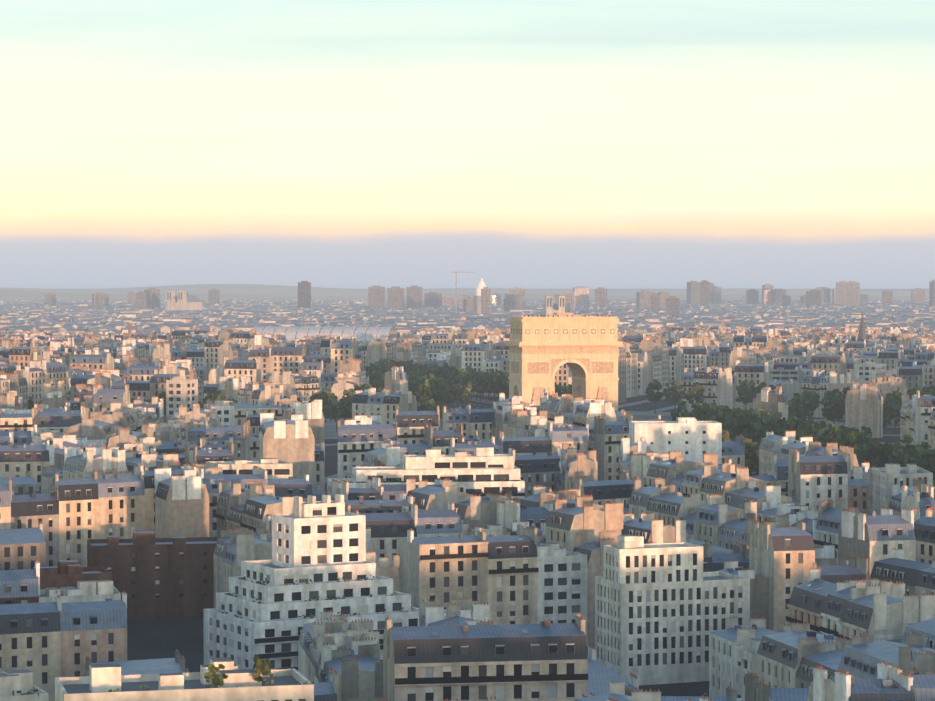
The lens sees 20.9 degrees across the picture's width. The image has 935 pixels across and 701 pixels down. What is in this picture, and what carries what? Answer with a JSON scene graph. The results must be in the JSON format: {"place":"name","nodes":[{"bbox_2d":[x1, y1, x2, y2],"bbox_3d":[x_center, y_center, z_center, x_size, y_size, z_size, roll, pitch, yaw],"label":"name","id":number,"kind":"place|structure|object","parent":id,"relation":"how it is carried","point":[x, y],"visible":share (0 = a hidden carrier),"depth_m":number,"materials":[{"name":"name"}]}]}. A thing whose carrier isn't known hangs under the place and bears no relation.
{"place":"outdoors","nodes":[
{"label":"outdoors","id":0,"kind":"place"},
{"bbox_2d":[4,289,928,696],"bbox_3d":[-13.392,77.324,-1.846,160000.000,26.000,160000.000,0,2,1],"label":"ground","id":1,"kind":"structure","parent":0,"point":[158,637],"depth_m":526.38,"materials":[{"name":"stone"}]},
{"bbox_2d":[0,366,906,700],"bbox_3d":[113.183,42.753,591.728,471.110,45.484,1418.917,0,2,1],"label":"buildings","id":2,"kind":"structure","parent":1,"relation":"on","point":[662,610],"depth_m":473.34,"materials":[{"name":"stone"}]},
{"bbox_2d":[0,378,934,700],"bbox_3d":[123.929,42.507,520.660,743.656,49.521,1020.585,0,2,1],"label":"city","id":3,"kind":"object","parent":1,"relation":"on","point":[828,550],"visible":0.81,"depth_m":548.89,"materials":[{"name":"stone"}]},
{"bbox_2d":[0,325,934,422],"bbox_3d":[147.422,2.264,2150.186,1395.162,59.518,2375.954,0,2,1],"label":"city","id":4,"kind":"object","parent":1,"relation":"on","point":[187,368],"visible":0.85,"depth_m":1454.72,"materials":[{"name":"stone"}]},
{"bbox_2d":[0,299,934,336],"bbox_3d":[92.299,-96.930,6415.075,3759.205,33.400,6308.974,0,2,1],"label":"city","id":5,"kind":"object","parent":1,"relation":"on","point":[85,316],"visible":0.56,"depth_m":4967.95,"materials":[{"name":"stone"}]},
{"bbox_2d":[0,272,934,382],"bbox_3d":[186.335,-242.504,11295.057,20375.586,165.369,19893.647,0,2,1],"label":"city skyline","id":6,"kind":"structure","parent":1,"relation":"on","point":[481,298],"depth_m":7045.25,"materials":[{"name":"stone"}]},
{"bbox_2d":[28,332,934,485],"bbox_3d":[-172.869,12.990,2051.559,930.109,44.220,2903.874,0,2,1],"label":"trees","id":7,"kind":"object","parent":1,"relation":"on","point":[431,385],"visible":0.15,"depth_m":1089.98,"materials":[{"name":"green plant"}]},
{"bbox_2d":[505,312,622,409],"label":"triumphal arch","id":8,"kind":"structure","parent":1,"relation":"on","point":[543,348],"depth_m":1136.09,"materials":[{"name":"stone"}]},
{"bbox_2d":[0,0,934,288],"bbox_3d":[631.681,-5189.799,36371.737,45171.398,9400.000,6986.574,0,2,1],"label":"sky","id":9,"kind":"structure","parent":0,"point":[572,144],"depth_m":39751.11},
{"bbox_2d":[203,396,900,482],"bbox_3d":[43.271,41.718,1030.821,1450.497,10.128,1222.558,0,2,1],"label":"street pavements","id":10,"kind":"structure","parent":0,"point":[644,410],"depth_m":1267.81,"materials":[{"name":"grey concrete"}]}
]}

